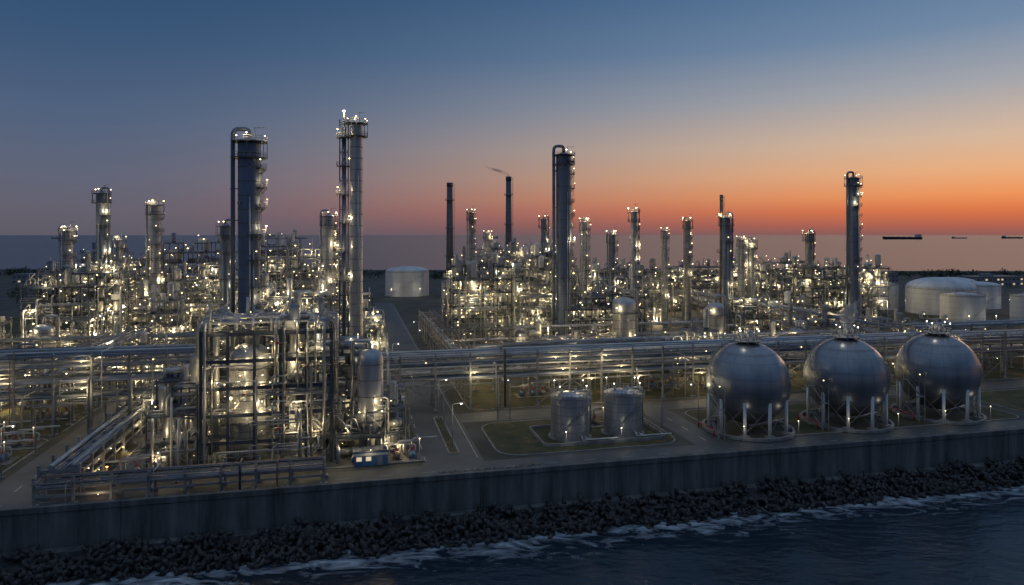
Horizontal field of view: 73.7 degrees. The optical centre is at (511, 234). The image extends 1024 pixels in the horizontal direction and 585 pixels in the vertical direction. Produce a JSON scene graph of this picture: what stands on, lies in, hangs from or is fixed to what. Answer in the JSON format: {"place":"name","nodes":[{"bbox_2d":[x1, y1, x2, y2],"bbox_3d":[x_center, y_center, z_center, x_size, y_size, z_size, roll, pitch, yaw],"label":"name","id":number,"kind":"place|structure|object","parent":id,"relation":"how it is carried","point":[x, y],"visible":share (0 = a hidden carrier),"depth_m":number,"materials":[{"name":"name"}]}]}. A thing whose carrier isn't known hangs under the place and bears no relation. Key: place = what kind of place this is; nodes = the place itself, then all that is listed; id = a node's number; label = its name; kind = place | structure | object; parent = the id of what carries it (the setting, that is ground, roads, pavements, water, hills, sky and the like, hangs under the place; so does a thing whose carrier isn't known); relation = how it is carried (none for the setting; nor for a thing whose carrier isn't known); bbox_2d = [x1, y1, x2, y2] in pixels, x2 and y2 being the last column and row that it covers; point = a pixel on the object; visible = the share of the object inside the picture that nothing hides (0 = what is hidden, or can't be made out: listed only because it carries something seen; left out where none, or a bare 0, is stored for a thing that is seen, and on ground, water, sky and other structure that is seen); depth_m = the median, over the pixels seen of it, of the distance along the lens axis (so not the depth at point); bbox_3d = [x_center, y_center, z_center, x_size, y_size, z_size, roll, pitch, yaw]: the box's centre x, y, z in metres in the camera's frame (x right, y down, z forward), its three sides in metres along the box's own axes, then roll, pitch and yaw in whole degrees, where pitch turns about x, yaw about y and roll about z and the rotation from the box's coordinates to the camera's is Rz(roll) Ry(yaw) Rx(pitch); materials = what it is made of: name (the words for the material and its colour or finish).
{"place":"outdoors","nodes":[
{"label":"outdoors","id":0,"kind":"place"},
{"bbox_2d":[0,235,1023,584],"bbox_3d":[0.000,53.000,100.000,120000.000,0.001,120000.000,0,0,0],"label":"sea","id":1,"kind":"structure","parent":0,"point":[972,537],"depth_m":118.23,"materials":[{"name":"liquid"}]},
{"bbox_2d":[0,456,1023,584],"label":"tetrapod revetment","id":2,"kind":"object","parent":1,"relation":"in","point":[198,553],"visible":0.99,"depth_m":119.74,"materials":[{"name":"concrete"}]},
{"bbox_2d":[0,300,1023,507],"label":"road","id":3,"kind":"structure","parent":0,"point":[439,458],"depth_m":147.66,"materials":[{"name":"asphalt"}]},
{"bbox_2d":[30,448,327,505],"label":"pipe rack","id":4,"kind":"object","parent":3,"relation":"on","point":[156,474],"visible":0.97,"depth_m":118.34,"materials":[{"name":"metal"}]},
{"bbox_2d":[433,417,459,453],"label":"grass plot","id":5,"kind":"object","parent":3,"relation":"on","point":[446,436],"depth_m":151.69,"materials":[{"name":"plant"}]},
{"bbox_2d":[703,295,726,333],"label":"process vessel","id":6,"kind":"object","parent":3,"relation":"on","point":[717,315],"visible":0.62,"depth_m":259.39,"materials":[{"name":"metal"}]},
{"bbox_2d":[0,272,1023,494],"bbox_3d":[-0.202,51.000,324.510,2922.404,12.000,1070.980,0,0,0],"label":"ground","id":7,"kind":"structure","parent":0,"point":[407,308],"depth_m":196.89,"materials":[{"name":"concrete"}]},
{"bbox_2d":[0,425,59,450],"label":"pump skid","id":8,"kind":"object","parent":7,"relation":"on","point":[28,445],"visible":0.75,"depth_m":144.75,"materials":[{"name":"metal"}]},
{"bbox_2d":[0,359,83,411],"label":"process unit","id":9,"kind":"object","parent":7,"relation":"on","point":[28,387],"visible":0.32,"depth_m":176.95,"materials":[{"name":"metal"}]},
{"bbox_2d":[0,342,87,388],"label":"pipe rack","id":10,"kind":"object","parent":7,"relation":"on","point":[20,371],"visible":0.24,"depth_m":191.92,"materials":[{"name":"metal"}]},
{"bbox_2d":[29,315,59,347],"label":"process vessel","id":11,"kind":"object","parent":7,"relation":"on","point":[45,329],"visible":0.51,"depth_m":220.81,"materials":[{"name":"metal"}]},
{"bbox_2d":[0,315,92,346],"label":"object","id":12,"kind":"object","parent":7,"relation":"on","point":[15,326],"depth_m":333.00,"materials":[{"name":"metal"}]},
{"bbox_2d":[0,383,125,437],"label":"grass plot","id":13,"kind":"object","parent":7,"relation":"on","point":[4,413],"depth_m":167.44,"materials":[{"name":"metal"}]},
{"bbox_2d":[58,222,77,330],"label":"distillation column","id":14,"kind":"structure","parent":7,"relation":"on","point":[68,238],"depth_m":250.73,"materials":[{"name":"metal"}]},
{"bbox_2d":[20,250,139,347],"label":"process unit","id":15,"kind":"object","parent":7,"relation":"on","point":[115,309],"visible":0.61,"depth_m":230.19,"materials":[{"name":"metal"}]},
{"bbox_2d":[49,444,140,490],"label":"grass plot","id":16,"kind":"object","parent":7,"relation":"on","point":[128,453],"depth_m":136.79,"materials":[{"name":"plant"}]},
{"bbox_2d":[36,323,158,423],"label":"pipe rack","id":17,"kind":"object","parent":7,"relation":"on","point":[115,339],"visible":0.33,"depth_m":190.89,"materials":[{"name":"metal"}]},
{"bbox_2d":[36,380,164,498],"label":"pipe rack","id":18,"kind":"object","parent":7,"relation":"on","point":[99,443],"visible":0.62,"depth_m":134.59,"materials":[{"name":"metal"}]},
{"bbox_2d":[91,185,111,327],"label":"distillation column","id":19,"kind":"structure","parent":7,"relation":"on","point":[102,205],"depth_m":260.82,"materials":[{"name":"metal"}]},
{"bbox_2d":[0,341,209,437],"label":"pipe rack","id":20,"kind":"object","parent":7,"relation":"on","point":[91,379],"visible":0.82,"depth_m":155.44,"materials":[{"name":"metal"}]},
{"bbox_2d":[112,233,126,328],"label":"distillation column","id":21,"kind":"structure","parent":7,"relation":"on","point":[119,246],"depth_m":318.88,"materials":[{"name":"metal"}]},
{"bbox_2d":[76,242,181,306],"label":"process unit","id":22,"kind":"object","parent":7,"relation":"on","point":[139,265],"visible":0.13,"depth_m":399.35,"materials":[{"name":"metal"}]},
{"bbox_2d":[103,450,183,481],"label":"pump skid","id":23,"kind":"object","parent":7,"relation":"on","point":[141,457],"visible":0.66,"depth_m":128.42,"materials":[{"name":"metal"}]},
{"bbox_2d":[108,331,195,388],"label":"process unit","id":24,"kind":"object","parent":7,"relation":"on","point":[141,337],"visible":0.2,"depth_m":203.13,"materials":[{"name":"metal"}]},
{"bbox_2d":[145,196,164,328],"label":"distillation column","id":25,"kind":"structure","parent":7,"relation":"on","point":[155,273],"depth_m":260.72,"materials":[{"name":"metal"}]},
{"bbox_2d":[123,279,189,360],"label":"process unit","id":26,"kind":"object","parent":7,"relation":"on","point":[159,311],"visible":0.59,"depth_m":240.46,"materials":[{"name":"metal"}]},
{"bbox_2d":[0,325,378,379],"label":"pipe rack","id":27,"kind":"object","parent":7,"relation":"on","point":[41,339],"visible":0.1,"depth_m":216.65,"materials":[{"name":"metal"}]},
{"bbox_2d":[163,233,219,329],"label":"process unit","id":28,"kind":"object","parent":7,"relation":"on","point":[179,252],"visible":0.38,"depth_m":322.33,"materials":[{"name":"metal"}]},
{"bbox_2d":[167,261,237,343],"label":"process unit","id":29,"kind":"object","parent":7,"relation":"on","point":[200,311],"visible":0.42,"depth_m":277.29,"materials":[{"name":"metal"}]},
{"bbox_2d":[216,217,230,339],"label":"distillation column","id":30,"kind":"structure","parent":7,"relation":"on","point":[225,262],"depth_m":260.22,"materials":[{"name":"metal"}]},
{"bbox_2d":[213,319,278,461],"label":"reactor vessel","id":31,"kind":"object","parent":7,"relation":"on","point":[239,426],"visible":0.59,"depth_m":134.86,"materials":[{"name":"metal"}]},
{"bbox_2d":[230,127,267,345],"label":"distillation column","id":32,"kind":"structure","parent":7,"relation":"on","point":[251,185],"depth_m":150.11,"materials":[{"name":"metal"}]},
{"bbox_2d":[123,432,406,484],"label":"concrete plot","id":33,"kind":"object","parent":7,"relation":"on","point":[345,462],"visible":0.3,"depth_m":136.79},
{"bbox_2d":[145,354,209,467],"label":"pump annex","id":34,"kind":"object","parent":33,"relation":"on","point":[175,378],"visible":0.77,"depth_m":131.81,"materials":[{"name":"metal"}]},
{"bbox_2d":[199,291,338,463],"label":"process tower frame","id":35,"kind":"object","parent":33,"relation":"on","point":[227,344],"visible":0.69,"depth_m":134.83,"materials":[{"name":"metal"}]},
{"bbox_2d":[166,311,338,466],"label":"overhead piping","id":36,"kind":"object","parent":35,"relation":"attached to","point":[279,318],"visible":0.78,"depth_m":133.61,"materials":[{"name":"metal"}]},
{"bbox_2d":[334,336,367,450],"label":"exchanger structure","id":37,"kind":"object","parent":33,"relation":"on","point":[344,350],"visible":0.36,"depth_m":144.27,"materials":[{"name":"metal"}]},
{"bbox_2d":[333,401,389,463],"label":"pump annex","id":38,"kind":"object","parent":33,"relation":"on","point":[351,431],"visible":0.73,"depth_m":135.70,"materials":[{"name":"metal"}]},
{"bbox_2d":[353,445,388,466],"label":"equipment shelter","id":39,"kind":"object","parent":33,"relation":"on","point":[370,455],"visible":1,"depth_m":132.60,"materials":[{"name":"metal"}]},
{"bbox_2d":[363,373,410,454],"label":"pump annex","id":40,"kind":"object","parent":33,"relation":"on","point":[397,417],"visible":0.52,"depth_m":139.84,"materials":[{"name":"metal"}]},
{"bbox_2d":[261,230,301,302],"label":"process unit","id":41,"kind":"object","parent":7,"relation":"on","point":[272,263],"visible":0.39,"depth_m":355.96,"materials":[{"name":"metal"}]},
{"bbox_2d":[262,272,335,361],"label":"process unit","id":42,"kind":"object","parent":7,"relation":"on","point":[272,296],"visible":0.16,"depth_m":214.50,"materials":[{"name":"metal"}]},
{"bbox_2d":[286,236,341,320],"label":"process unit","id":43,"kind":"object","parent":7,"relation":"on","point":[311,285],"visible":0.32,"depth_m":322.49,"materials":[{"name":"metal"}]},
{"bbox_2d":[319,208,337,305],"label":"distillation column","id":44,"kind":"structure","parent":7,"relation":"on","point":[326,222],"depth_m":270.33,"materials":[{"name":"metal"}]},
{"bbox_2d":[336,110,349,376],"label":"ladder tower","id":45,"kind":"structure","parent":7,"relation":"on","point":[343,219],"depth_m":190.42,"materials":[{"name":"metal"}]},
{"bbox_2d":[345,112,367,376],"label":"distillation column","id":46,"kind":"structure","parent":7,"relation":"on","point":[356,135],"depth_m":188.41,"materials":[{"name":"metal"}]},
{"bbox_2d":[346,307,387,349],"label":"process unit","id":47,"kind":"object","parent":7,"relation":"on","point":[373,320],"visible":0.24,"depth_m":218.18,"materials":[{"name":"metal"}]},
{"bbox_2d":[350,339,388,447],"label":"pressure drum","id":48,"kind":"object","parent":7,"relation":"on","point":[370,378],"visible":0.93,"depth_m":137.49,"materials":[{"name":"metal"}]},
{"bbox_2d":[373,436,436,465],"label":"pump skid","id":49,"kind":"object","parent":7,"relation":"on","point":[412,456],"visible":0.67,"depth_m":136.73,"materials":[{"name":"metal"}]},
{"bbox_2d":[384,265,429,297],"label":"storage tank","id":50,"kind":"object","parent":7,"relation":"on","point":[407,281],"visible":1,"depth_m":491.47,"materials":[{"name":"metal"}]},
{"bbox_2d":[418,309,477,391],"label":"pipe rack","id":51,"kind":"object","parent":7,"relation":"on","point":[435,332],"visible":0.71,"depth_m":253.84,"materials":[{"name":"metal"}]},
{"bbox_2d":[445,182,454,279],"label":"smokestack","id":52,"kind":"object","parent":7,"relation":"on","point":[449,228],"visible":0.82,"depth_m":497.96,"materials":[{"name":"metal"}]},
{"bbox_2d":[466,206,476,322],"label":"distillation column","id":53,"kind":"structure","parent":7,"relation":"on","point":[470,218],"depth_m":330.94,"materials":[{"name":"metal"}]},
{"bbox_2d":[442,246,514,354],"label":"process unit","id":54,"kind":"object","parent":7,"relation":"on","point":[457,276],"visible":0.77,"depth_m":256.55,"materials":[{"name":"metal"}]},
{"bbox_2d":[504,176,512,272],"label":"smokestack","id":55,"kind":"object","parent":7,"relation":"on","point":[509,224],"visible":0.56,"depth_m":498.19,"materials":[{"name":"metal"}]},
{"bbox_2d":[0,427,1023,562],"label":"seawall","id":56,"kind":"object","parent":7,"relation":"on","point":[71,529],"visible":0.8,"depth_m":124.98,"materials":[{"name":"concrete"}]},
{"bbox_2d":[0,266,1023,302],"bbox_3d":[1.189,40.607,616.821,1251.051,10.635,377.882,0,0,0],"label":"tree line","id":57,"kind":"object","parent":7,"relation":"on","point":[940,273],"visible":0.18,"depth_m":720.28,"materials":[{"name":"green plant"}]},
{"bbox_2d":[476,238,555,308],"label":"process unit","id":58,"kind":"object","parent":7,"relation":"on","point":[496,245],"visible":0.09,"depth_m":417.16,"materials":[{"name":"metal"}]},
{"bbox_2d":[498,240,576,346],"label":"process unit","id":59,"kind":"object","parent":7,"relation":"on","point":[531,313],"visible":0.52,"depth_m":263.84,"materials":[{"name":"metal"}]},
{"bbox_2d":[509,322,606,371],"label":"process unit","id":60,"kind":"object","parent":7,"relation":"on","point":[533,334],"visible":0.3,"depth_m":229.93,"materials":[{"name":"metal"}]},
{"bbox_2d":[552,145,574,338],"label":"distillation column","id":61,"kind":"structure","parent":7,"relation":"on","point":[564,214],"depth_m":255.69,"materials":[{"name":"metal"}]},
{"bbox_2d":[481,415,674,455],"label":"grass plot","id":62,"kind":"object","parent":7,"relation":"on","point":[515,438],"depth_m":149.30,"materials":[{"name":"plant"}]},
{"bbox_2d":[529,420,664,446],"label":"bund wall","id":63,"kind":"structure","parent":62,"relation":"on","point":[540,440],"depth_m":147.89,"materials":[{"name":"concrete"}]},
{"bbox_2d":[548,380,618,442],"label":"storage tank","id":64,"kind":"object","parent":7,"relation":"on","point":[570,416],"visible":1,"depth_m":148.51,"materials":[{"name":"metal"}]},
{"bbox_2d":[441,317,726,359],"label":"pipe rack","id":65,"kind":"object","parent":7,"relation":"on","point":[546,326],"visible":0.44,"depth_m":251.14,"materials":[{"name":"metal"}]},
{"bbox_2d":[579,214,590,323],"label":"distillation column","id":66,"kind":"structure","parent":7,"relation":"on","point":[585,235],"depth_m":298.82,"materials":[{"name":"metal"}]},
{"bbox_2d":[534,258,662,325],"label":"process unit","id":67,"kind":"object","parent":7,"relation":"on","point":[648,292],"visible":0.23,"depth_m":339.10,"materials":[{"name":"metal"}]},
{"bbox_2d":[550,280,647,339],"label":"process unit","id":68,"kind":"object","parent":7,"relation":"on","point":[588,310],"visible":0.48,"depth_m":261.17,"materials":[{"name":"metal"}]},
{"bbox_2d":[606,227,617,313],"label":"distillation column","id":69,"kind":"structure","parent":7,"relation":"on","point":[613,261],"depth_m":298.61,"materials":[{"name":"metal"}]},
{"bbox_2d":[219,325,1023,413],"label":"pipe rack","id":70,"kind":"object","parent":7,"relation":"on","point":[496,362],"visible":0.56,"depth_m":186.79,"materials":[{"name":"metal"}]},
{"bbox_2d":[609,289,638,342],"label":"process vessel","id":71,"kind":"object","parent":7,"relation":"on","point":[624,312],"visible":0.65,"depth_m":246.70,"materials":[{"name":"metal"}]},
{"bbox_2d":[628,204,640,336],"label":"distillation column","id":72,"kind":"structure","parent":7,"relation":"on","point":[635,272],"depth_m":261.00,"materials":[{"name":"metal"}]},
{"bbox_2d":[601,377,671,438],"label":"storage tank","id":73,"kind":"object","parent":7,"relation":"on","point":[623,411],"visible":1,"depth_m":151.55,"materials":[{"name":"metal"}]},
{"bbox_2d":[618,265,682,312],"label":"process unit","id":74,"kind":"object","parent":7,"relation":"on","point":[672,287],"visible":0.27,"depth_m":398.57,"materials":[{"name":"metal"}]},
{"bbox_2d":[661,224,669,327],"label":"distillation column","id":75,"kind":"structure","parent":7,"relation":"on","point":[665,257],"depth_m":329.05,"materials":[{"name":"metal"}]},
{"bbox_2d":[473,327,860,381],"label":"pipe rack","id":76,"kind":"object","parent":7,"relation":"on","point":[601,340],"visible":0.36,"depth_m":220.66,"materials":[{"name":"metal"}]},
{"bbox_2d":[446,353,895,410],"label":"grass plot","id":77,"kind":"object","parent":7,"relation":"on","point":[483,397],"depth_m":197.68,"materials":[{"name":"plant"}]},
{"bbox_2d":[655,308,718,375],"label":"process unit","id":78,"kind":"object","parent":7,"relation":"on","point":[693,330],"visible":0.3,"depth_m":221.33,"materials":[{"name":"metal"}]},
{"bbox_2d":[682,214,692,327],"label":"distillation column","id":79,"kind":"structure","parent":7,"relation":"on","point":[687,227],"depth_m":328.96,"materials":[{"name":"metal"}]},
{"bbox_2d":[655,258,762,308],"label":"process unit","id":80,"kind":"object","parent":7,"relation":"on","point":[709,288],"visible":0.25,"depth_m":416.25,"materials":[{"name":"metal"}]},
{"bbox_2d":[401,335,1022,399],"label":"pipe rack","id":81,"kind":"object","parent":7,"relation":"on","point":[1011,344],"visible":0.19,"depth_m":201.31,"materials":[{"name":"metal"}]},
{"bbox_2d":[718,210,733,333],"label":"distillation column","id":82,"kind":"structure","parent":7,"relation":"on","point":[727,257],"depth_m":296.39,"materials":[{"name":"metal"}]},
{"bbox_2d":[736,236,746,323],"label":"distillation column","id":83,"kind":"structure","parent":7,"relation":"on","point":[741,244],"depth_m":340.92,"materials":[{"name":"metal"}]},
{"bbox_2d":[698,325,798,441],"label":"spherical gas tank","id":84,"kind":"object","parent":7,"relation":"on","point":[748,382],"visible":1,"depth_m":151.74,"materials":[{"name":"metal"}]},
{"bbox_2d":[745,237,757,319],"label":"distillation column","id":85,"kind":"structure","parent":7,"relation":"on","point":[752,259],"depth_m":343.62,"materials":[{"name":"metal"}]},
{"bbox_2d":[718,249,815,309],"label":"process unit","id":86,"kind":"object","parent":7,"relation":"on","point":[775,288],"visible":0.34,"depth_m":377.96,"materials":[{"name":"metal"}]},
{"bbox_2d":[726,290,812,337],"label":"process unit","id":87,"kind":"object","parent":7,"relation":"on","point":[758,316],"visible":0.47,"depth_m":296.70,"materials":[{"name":"metal"}]},
{"bbox_2d":[673,288,904,354],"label":"pipe rack","id":88,"kind":"object","parent":7,"relation":"on","point":[861,325],"visible":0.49,"depth_m":281.07,"materials":[{"name":"metal"}]},
{"bbox_2d":[802,227,815,314],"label":"distillation column","id":89,"kind":"structure","parent":7,"relation":"on","point":[810,240],"depth_m":343.71,"materials":[{"name":"metal"}]},
{"bbox_2d":[779,301,880,352],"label":"process unit","id":90,"kind":"object","parent":7,"relation":"on","point":[823,322],"visible":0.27,"depth_m":256.17,"materials":[{"name":"metal"}]},
{"bbox_2d":[784,254,890,321],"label":"process unit","id":91,"kind":"object","parent":7,"relation":"on","point":[825,294],"visible":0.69,"depth_m":343.08,"materials":[{"name":"metal"}]},
{"bbox_2d":[798,322,898,433],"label":"spherical gas tank","id":92,"kind":"object","parent":7,"relation":"on","point":[846,378],"visible":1,"depth_m":158.11,"materials":[{"name":"metal"}]},
{"bbox_2d":[685,396,1018,435],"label":"grass plot","id":93,"kind":"object","parent":7,"relation":"on","point":[794,411],"depth_m":168.35,"materials":[{"name":"plant"}]},
{"bbox_2d":[844,171,862,318],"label":"distillation column","id":94,"kind":"structure","parent":7,"relation":"on","point":[853,258],"depth_m":327.89,"materials":[{"name":"metal"}]},
{"bbox_2d":[737,312,1023,380],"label":"grass plot","id":95,"kind":"object","parent":7,"relation":"on","point":[1016,372],"depth_m":243.16,"materials":[{"name":"plant"}]},
{"bbox_2d":[864,279,899,310],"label":"storage tank","id":96,"kind":"object","parent":7,"relation":"on","point":[894,295],"visible":0.54,"depth_m":404.76,"materials":[{"name":"metal"}]},
{"bbox_2d":[871,309,950,348],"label":"process unit","id":97,"kind":"object","parent":7,"relation":"on","point":[898,316],"visible":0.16,"depth_m":273.95,"materials":[{"name":"metal"}]},
{"bbox_2d":[890,318,990,425],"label":"spherical gas tank","id":98,"kind":"object","parent":7,"relation":"on","point":[938,372],"visible":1,"depth_m":165.09,"materials":[{"name":"metal"}]},
{"bbox_2d":[904,276,979,315],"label":"storage tank","id":99,"kind":"object","parent":7,"relation":"on","point":[921,294],"visible":0.72,"depth_m":382.08,"materials":[{"name":"metal"}]},
{"bbox_2d":[896,317,1023,361],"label":"pipe rack","id":100,"kind":"object","parent":7,"relation":"on","point":[970,324],"visible":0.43,"depth_m":241.10,"materials":[{"name":"metal"}]},
{"bbox_2d":[939,290,996,328],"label":"storage tank","id":101,"kind":"object","parent":7,"relation":"on","point":[962,306],"visible":0.87,"depth_m":330.21,"materials":[{"name":"metal"}]},
{"bbox_2d":[968,280,1009,309],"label":"storage tank","id":102,"kind":"object","parent":7,"relation":"on","point":[992,291],"visible":0.56,"depth_m":409.00,"materials":[{"name":"metal"}]},
{"bbox_2d":[975,389,1023,412],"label":"grass plot","id":103,"kind":"object","parent":7,"relation":"on","point":[1012,399],"depth_m":186.83,"materials":[{"name":"plant"}]},
{"bbox_2d":[1009,292,1023,319],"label":"storage tank","id":104,"kind":"object","parent":7,"relation":"on","point":[1017,305],"visible":0.91,"depth_m":343.28,"materials":[{"name":"metal"}]},
{"bbox_2d":[0,0,1023,234],"label":"sky","id":105,"kind":"structure","parent":0,"point":[665,108],"materials":[{"name":"blue"}]},
{"bbox_2d":[958,274,1023,285],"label":"warehouse","id":106,"kind":"structure","parent":0,"point":[1006,280],"depth_m":592.90,"materials":[{"name":"metal"}]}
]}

